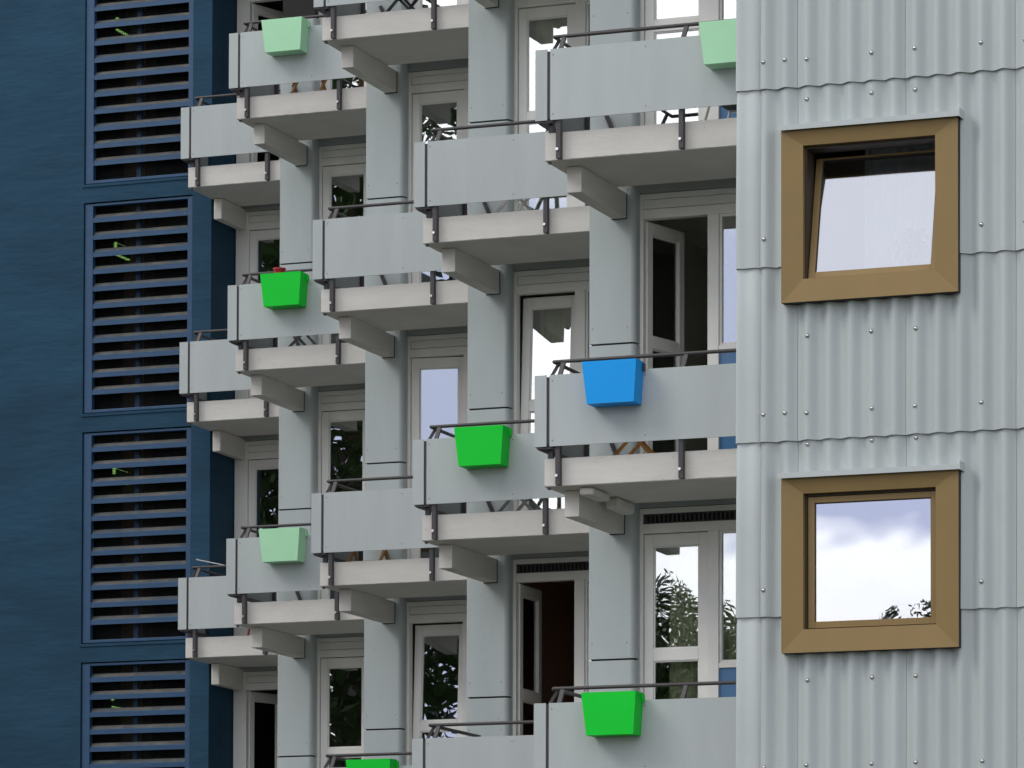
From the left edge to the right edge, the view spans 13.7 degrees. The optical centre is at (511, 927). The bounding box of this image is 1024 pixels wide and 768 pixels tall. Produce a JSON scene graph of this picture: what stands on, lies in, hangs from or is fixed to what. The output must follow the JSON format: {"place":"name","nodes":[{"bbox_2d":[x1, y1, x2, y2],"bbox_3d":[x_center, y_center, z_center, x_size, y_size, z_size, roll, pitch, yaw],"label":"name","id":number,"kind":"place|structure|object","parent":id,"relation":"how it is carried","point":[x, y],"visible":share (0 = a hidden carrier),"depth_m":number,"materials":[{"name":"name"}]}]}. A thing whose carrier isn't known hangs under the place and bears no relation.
{"place":"outdoors","nodes":[
{"label":"outdoors","id":0,"kind":"place"},
{"bbox_2d":[196,559,222,564],"bbox_3d":[-3.478,-4.224,49.484,0.376,0.098,0.018,0,-2,13],"label":"stick","id":1,"kind":"object","parent":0,"point":[208,562],"visible":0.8,"depth_m":49.49,"materials":[{"name":"grey metal"}]},
{"bbox_2d":[178,0,736,767],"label":"apartment building","id":2,"kind":"structure","parent":0,"point":[386,172],"depth_m":40.66,"materials":[{"name":"paint"}]},
{"bbox_2d":[233,671,277,767],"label":"window","id":3,"kind":"structure","parent":2,"relation":"in","point":[259,680],"depth_m":50.67,"materials":[{"name":"white paint"}]},
{"bbox_2d":[234,440,278,635],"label":"window","id":4,"kind":"structure","parent":2,"relation":"in","point":[266,449],"depth_m":50.78,"materials":[{"name":"white paint"}]},
{"bbox_2d":[235,210,279,398],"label":"window","id":5,"kind":"structure","parent":2,"relation":"in","point":[270,219],"depth_m":50.89,"materials":[{"name":"white paint"}]},
{"bbox_2d":[236,0,281,163],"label":"window","id":6,"kind":"structure","parent":2,"relation":"in","point":[244,7],"depth_m":51.03,"materials":[{"name":"white paint"}]},
{"bbox_2d":[248,459,278,634],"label":"balcony door","id":7,"kind":"structure","parent":2,"relation":"in","point":[269,464],"depth_m":50.76,"materials":[{"name":"white paint"}]},
{"bbox_2d":[249,691,278,767],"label":"balcony door","id":8,"kind":"structure","parent":2,"relation":"in","point":[263,707],"depth_m":50.93,"materials":[{"name":"white paint"}]},
{"bbox_2d":[249,229,279,397],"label":"balcony door","id":9,"kind":"structure","parent":2,"relation":"in","point":[274,234],"depth_m":50.89,"materials":[{"name":"white paint"}]},
{"bbox_2d":[252,4,282,161],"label":"balcony door","id":10,"kind":"structure","parent":2,"relation":"in","point":[259,12],"depth_m":51.19,"materials":[{"name":"white paint"}]},
{"bbox_2d":[259,527,307,563],"bbox_3d":[-2.448,-4.081,45.705,0.490,0.355,0.199,-1,-3,21],"label":"planter box","id":11,"kind":"object","parent":2,"relation":"attached to","point":[282,545],"visible":1,"depth_m":45.62,"materials":[{"name":"green paint"}]},
{"bbox_2d":[260,271,308,309],"bbox_3d":[-2.440,-6.829,45.820,0.490,0.355,0.199,-1,-3,21],"label":"planter box","id":12,"kind":"object","parent":2,"relation":"attached to","point":[284,290],"visible":1,"depth_m":45.73,"materials":[{"name":"green paint"}]},
{"bbox_2d":[273,267,285,272],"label":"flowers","id":13,"kind":"object","parent":12,"relation":"in","point":[278,269],"visible":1,"depth_m":45.80,"materials":[{"name":"red plant"}]},
{"bbox_2d":[261,16,309,56],"bbox_3d":[-2.433,-9.577,45.935,0.490,0.355,0.199,-1,-3,21],"label":"planter box","id":14,"kind":"object","parent":2,"relation":"attached to","point":[285,36],"visible":1,"depth_m":45.85,"materials":[{"name":"green paint"}]},
{"bbox_2d":[288,335,316,346],"bbox_3d":[-2.282,-6.584,46.572,0.487,0.730,0.386,1,-2,-14],"label":"folding chair","id":15,"kind":"object","parent":2,"relation":"on","point":[301,340],"visible":0.16,"depth_m":46.41,"materials":[{"name":"grey metal"}]},
{"bbox_2d":[290,80,326,92],"bbox_3d":[-2.204,-9.334,46.624,0.386,0.730,0.487,-1,-3,21],"label":"folding chair","id":16,"kind":"object","parent":2,"relation":"on","point":[322,87],"visible":0.22,"depth_m":46.57,"materials":[{"name":"brown wood"}]},
{"bbox_2d":[318,11,323,89],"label":"window","id":17,"kind":"structure","parent":2,"relation":"in","point":[319,13],"depth_m":47.67,"materials":[{"name":"white paint"}]},
{"bbox_2d":[315,636,363,767],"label":"window","id":18,"kind":"structure","parent":2,"relation":"in","point":[339,647],"depth_m":47.32,"materials":[{"name":"white paint"}]},
{"bbox_2d":[317,389,364,599],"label":"window","id":19,"kind":"structure","parent":2,"relation":"in","point":[343,400],"depth_m":47.42,"materials":[{"name":"white paint"}]},
{"bbox_2d":[319,143,365,343],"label":"window","id":20,"kind":"structure","parent":2,"relation":"in","point":[348,154],"depth_m":47.53,"materials":[{"name":"white paint"}]},
{"bbox_2d":[321,657,365,767],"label":"balcony door","id":21,"kind":"structure","parent":2,"relation":"in","point":[327,664],"depth_m":47.32,"materials":[{"name":"white paint"}]},
{"bbox_2d":[321,410,366,598],"bbox_3d":[-1.836,-4.589,47.371,0.579,2.285,0.056,-1,-3,21],"label":"balcony door","id":22,"kind":"structure","parent":2,"relation":"in","point":[328,418],"depth_m":47.45,"materials":[{"name":"white paint"}]},
{"bbox_2d":[322,163,367,343],"bbox_3d":[-1.829,-7.336,47.485,0.579,2.285,0.057,-1,-3,21],"label":"balcony door","id":23,"kind":"structure","parent":2,"relation":"in","point":[329,172],"depth_m":47.55,"materials":[{"name":"white paint"}]},
{"bbox_2d":[324,3,366,89],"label":"balcony door","id":24,"kind":"structure","parent":2,"relation":"in","point":[329,84],"depth_m":47.63,"materials":[{"name":"white paint"}]},
{"bbox_2d":[348,550,389,561],"bbox_3d":[-1.431,-3.971,43.187,0.386,0.730,0.487,-1,-3,21],"label":"folding chair","id":25,"kind":"object","parent":2,"relation":"on","point":[383,553],"visible":0.04,"depth_m":43.13,"materials":[{"name":"brown wood"}]},
{"bbox_2d":[346,758,398,767],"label":"planter box","id":26,"kind":"object","parent":2,"relation":"attached to","point":[375,763],"visible":1,"depth_m":42.08,"materials":[{"name":"green paint"}]},
{"bbox_2d":[385,0,417,11],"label":"folding chair","id":27,"kind":"object","parent":2,"relation":"on","point":[393,4],"visible":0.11,"depth_m":43.05,"materials":[{"name":"paint"}]},
{"bbox_2d":[411,357,462,558],"bbox_3d":[-0.750,-4.728,43.985,0.579,2.285,0.055,0,-2,13],"label":"balcony door","id":28,"kind":"structure","parent":2,"relation":"in","point":[418,364],"depth_m":44.03,"materials":[{"name":"white paint"}]},
{"bbox_2d":[405,600,468,765],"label":"window","id":29,"kind":"structure","parent":2,"relation":"in","point":[444,611],"depth_m":43.86,"materials":[{"name":"white paint"}]},
{"bbox_2d":[406,333,468,558],"bbox_3d":[-0.233,-4.847,43.741,1.861,2.515,0.090,-1,-3,21],"label":"window","id":30,"kind":"structure","parent":2,"relation":"in","point":[442,345],"depth_m":43.97,"materials":[{"name":"white paint"}]},
{"bbox_2d":[412,90,463,282],"bbox_3d":[-0.751,-7.477,44.061,0.579,2.285,0.055,-1,-3,21],"label":"balcony door","id":31,"kind":"structure","parent":2,"relation":"in","point":[419,100],"depth_m":44.11,"materials":[{"name":"white paint"}]},
{"bbox_2d":[413,624,462,738],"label":"balcony door","id":32,"kind":"structure","parent":2,"relation":"in","point":[420,726],"depth_m":43.97,"materials":[{"name":"white paint"}]},
{"bbox_2d":[413,0,463,8],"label":"balcony door","id":33,"kind":"structure","parent":2,"relation":"in","point":[419,4],"depth_m":44.20,"materials":[{"name":"white paint"}]},
{"bbox_2d":[409,0,468,3],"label":"window","id":34,"kind":"structure","parent":2,"relation":"in","point":[410,1],"depth_m":43.99,"materials":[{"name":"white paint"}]},
{"bbox_2d":[407,67,470,282],"bbox_3d":[-0.226,-7.594,43.856,1.861,2.515,0.090,-1,-3,21],"label":"window","id":35,"kind":"structure","parent":2,"relation":"in","point":[455,79],"depth_m":44.09,"materials":[{"name":"white paint"}]},
{"bbox_2d":[454,425,511,468],"bbox_3d":[-0.264,-4.364,38.831,0.490,0.355,0.199,-1,-3,21],"label":"planter box","id":36,"kind":"object","parent":2,"relation":"attached to","point":[477,447],"visible":1,"depth_m":38.74,"materials":[{"name":"green paint"}]},
{"bbox_2d":[495,199,531,212],"bbox_3d":[0.067,-6.869,39.626,0.487,0.730,0.386,-1,-3,21],"label":"folding chair","id":37,"kind":"object","parent":2,"relation":"on","point":[519,208],"visible":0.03,"depth_m":39.49,"materials":[{"name":"grey metal"}]},
{"bbox_2d":[497,499,541,511],"bbox_3d":[0.110,-4.120,39.556,0.487,0.730,0.386,-1,-3,21],"label":"folding chair","id":38,"kind":"object","parent":2,"relation":"on","point":[520,507],"visible":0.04,"depth_m":39.42,"materials":[{"name":"grey metal"}]},
{"bbox_2d":[518,584,541,734],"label":"balcony door","id":39,"kind":"structure","parent":2,"relation":"in","point":[530,599],"depth_m":40.82,"materials":[{"name":"white paint"}]},
{"bbox_2d":[518,295,574,510],"bbox_3d":[0.368,-4.863,40.585,0.579,2.285,0.098,-1,-6,21],"label":"balcony door","id":40,"kind":"structure","parent":2,"relation":"in","point":[530,305],"depth_m":40.65,"materials":[{"name":"white paint"}]},
{"bbox_2d":[519,4,574,210],"bbox_3d":[0.343,-7.619,40.617,0.579,2.285,0.056,-1,-3,21],"label":"balcony door","id":41,"kind":"structure","parent":2,"relation":"in","point":[526,15],"depth_m":40.68,"materials":[{"name":"white paint"}]},
{"bbox_2d":[511,556,588,735],"bbox_3d":[0.854,-2.241,40.181,1.861,2.515,0.090,-1,-3,21],"label":"window","id":42,"kind":"structure","parent":2,"relation":"in","point":[576,569],"depth_m":40.32,"materials":[{"name":"white paint"}]},
{"bbox_2d":[535,18,566,209],"bbox_3d":[0.448,-7.636,40.742,0.500,2.200,0.092,-1,-3,21],"label":"curtain","id":43,"kind":"object","parent":2,"relation":"hanging from","point":[547,30],"visible":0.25,"depth_m":40.81,"materials":[{"name":"fabric"}]},
{"bbox_2d":[512,266,589,510],"bbox_3d":[0.861,-4.989,40.297,1.861,2.515,0.090,-1,-3,21],"label":"window","id":44,"kind":"structure","parent":2,"relation":"in","point":[574,279],"depth_m":40.47,"materials":[{"name":"white paint"}]},
{"bbox_2d":[513,0,589,210],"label":"window","id":45,"kind":"structure","parent":2,"relation":"in","point":[582,7],"depth_m":40.62,"materials":[{"name":"white paint"}]},
{"bbox_2d":[539,308,570,509],"bbox_3d":[0.495,-4.882,40.767,0.500,2.200,0.092,-1,-3,21],"label":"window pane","id":46,"kind":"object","parent":2,"relation":"hanging from","point":[555,331],"visible":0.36,"depth_m":40.83,"materials":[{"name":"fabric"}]},
{"bbox_2d":[580,487,609,501],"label":"nest box","id":47,"kind":"object","parent":2,"relation":"attached to","point":[592,493],"visible":1,"depth_m":35.79,"materials":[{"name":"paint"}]},
{"bbox_2d":[581,691,644,736],"bbox_3d":[0.834,-1.758,35.267,0.490,0.355,0.199,-1,-3,21],"label":"planter box","id":48,"kind":"object","parent":2,"relation":"attached to","point":[614,714],"visible":1,"depth_m":35.18,"materials":[{"name":"green paint"}]},
{"bbox_2d":[582,358,645,407],"bbox_3d":[0.842,-4.506,35.382,0.490,0.355,0.199,-1,-3,21],"label":"planter box","id":49,"kind":"object","parent":2,"relation":"attached to","point":[612,383],"visible":1,"depth_m":35.30,"materials":[{"name":"blue paint"}]},
{"bbox_2d":[605,497,633,514],"bbox_3d":[0.922,-3.599,36.502,0.130,0.100,0.420,-1,-3,21],"label":"nest box","id":50,"kind":"object","parent":2,"relation":"attached to","point":[619,505],"visible":1,"depth_m":36.37,"materials":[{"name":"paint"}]},
{"bbox_2d":[613,441,654,454],"bbox_3d":[1.076,-4.259,36.162,0.488,0.730,0.386,-1,-2,15],"label":"folding chair","id":51,"kind":"object","parent":2,"relation":"on","point":[645,446],"visible":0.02,"depth_m":36.00,"materials":[{"name":"brown wood"}]},
{"bbox_2d":[646,222,683,452],"bbox_3d":[1.328,-4.998,37.422,0.055,2.285,0.579,-2,-3,36],"label":"balcony door","id":52,"kind":"structure","parent":2,"relation":"in","point":[664,245],"depth_m":37.44,"materials":[{"name":"white paint"}]},
{"bbox_2d":[644,532,706,699],"bbox_3d":[1.434,-2.264,36.961,0.579,2.285,0.098,-1,-3,21],"label":"balcony door","id":53,"kind":"structure","parent":2,"relation":"in","point":[653,655],"depth_m":36.96,"materials":[{"name":"white paint"}]},
{"bbox_2d":[645,0,707,124],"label":"balcony door","id":54,"kind":"structure","parent":2,"relation":"in","point":[651,19],"depth_m":37.19,"materials":[{"name":"white paint"}]},
{"bbox_2d":[638,504,735,697],"bbox_3d":[1.951,-2.383,36.736,1.861,2.515,0.090,-1,-3,21],"label":"window","id":55,"kind":"structure","parent":2,"relation":"in","point":[716,520],"depth_m":36.81,"materials":[{"name":"white paint"}]},
{"bbox_2d":[638,187,736,453],"bbox_3d":[1.958,-5.130,36.851,1.861,2.515,0.090,-1,-3,21],"label":"window","id":56,"kind":"structure","parent":2,"relation":"in","point":[719,204],"depth_m":36.93,"materials":[{"name":"white paint"}]},
{"bbox_2d":[639,0,736,125],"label":"window","id":57,"kind":"structure","parent":2,"relation":"in","point":[715,7],"depth_m":37.00,"materials":[{"name":"white paint"}]},
{"bbox_2d":[669,536,736,698],"bbox_3d":[2.081,-2.291,36.839,1.510,2.200,0.100,-1,-3,21],"label":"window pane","id":58,"kind":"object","parent":2,"relation":"hanging from","point":[683,596],"visible":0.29,"depth_m":37.06,"materials":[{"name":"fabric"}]},
{"bbox_2d":[699,19,735,69],"bbox_3d":[1.800,-7.267,35.132,0.490,0.355,0.199,-1,-3,21],"label":"planter box","id":59,"kind":"object","parent":2,"relation":"attached to","point":[718,40],"visible":0.46,"depth_m":35.07,"materials":[{"name":"green paint"}]},
{"bbox_2d":[686,36,736,119],"bbox_3d":[1.994,-7.084,35.929,1.003,0.848,0.534,-1,-3,21],"label":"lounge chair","id":60,"kind":"object","parent":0,"point":[731,108],"visible":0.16,"depth_m":36.13,"materials":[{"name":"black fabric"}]},
{"bbox_2d":[736,0,1023,767],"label":"corrugated wing","id":61,"kind":"structure","parent":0,"point":[880,521],"depth_m":33.06,"materials":[{"name":"grey metal"}]},
{"bbox_2d":[777,107,963,304],"bbox_3d":[2.822,-5.566,33.181,1.461,1.413,0.416,-1,-3,21],"label":"window","id":62,"kind":"structure","parent":61,"relation":"in","point":[801,203],"depth_m":33.10,"materials":[{"name":"brown metal"}]},
{"bbox_2d":[777,461,964,654],"bbox_3d":[2.793,-2.841,33.009,1.461,1.425,0.294,-1,-3,21],"label":"window","id":63,"kind":"structure","parent":61,"relation":"in","point":[801,492],"depth_m":32.94,"materials":[{"name":"brown metal"}]},
{"bbox_2d":[865,144,934,268],"bbox_3d":[3.288,-5.604,33.417,1.100,1.300,0.044,-1,-3,21],"label":"curtain","id":64,"kind":"object","parent":61,"relation":"hanging from","point":[899,196],"visible":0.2,"depth_m":33.52,"materials":[{"name":"fabric"}]},
{"bbox_2d":[888,228,931,265],"bbox_3d":[3.112,-5.233,33.357,0.377,0.494,0.189,-1,-3,21],"label":"potted plant","id":65,"kind":"object","parent":61,"relation":"on","point":[912,241],"visible":0.63,"depth_m":33.34,"materials":[{"name":"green plant"}]},
{"label":"ground","id":66,"kind":"structure","parent":0,"visible":0},
{"bbox_2d":[0,0,236,767],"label":"stair tower","id":67,"kind":"structure","parent":66,"relation":"on","point":[97,559],"depth_m":50.92,"materials":[{"name":"blue metal"}]},
{"bbox_2d":[112,665,125,707],"bbox_3d":[-4.750,-2.920,51.713,0.040,0.550,0.380,-1,-3,21],"label":"exit sign","id":68,"kind":"object","parent":67,"relation":"hanging from","point":[118,703],"visible":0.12,"depth_m":51.67,"materials":[{"name":"green"}]},
{"bbox_2d":[113,436,127,476],"bbox_3d":[-4.744,-5.668,51.828,0.040,0.550,0.380,-1,-3,21],"label":"exit sign","id":69,"kind":"object","parent":67,"relation":"hanging from","point":[115,471],"visible":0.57,"depth_m":51.75,"materials":[{"name":"green"}]},
{"bbox_2d":[115,211,129,259],"bbox_3d":[-4.737,-8.415,51.944,0.040,0.550,0.380,-1,-3,21],"label":"exit sign","id":70,"kind":"object","parent":67,"relation":"hanging from","point":[127,257],"visible":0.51,"depth_m":51.94,"materials":[{"name":"green"}]},
{"bbox_2d":[115,0,130,34],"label":"exit sign","id":71,"kind":"object","parent":67,"relation":"hanging from","point":[121,28],"visible":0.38,"depth_m":52.02,"materials":[{"name":"green"}]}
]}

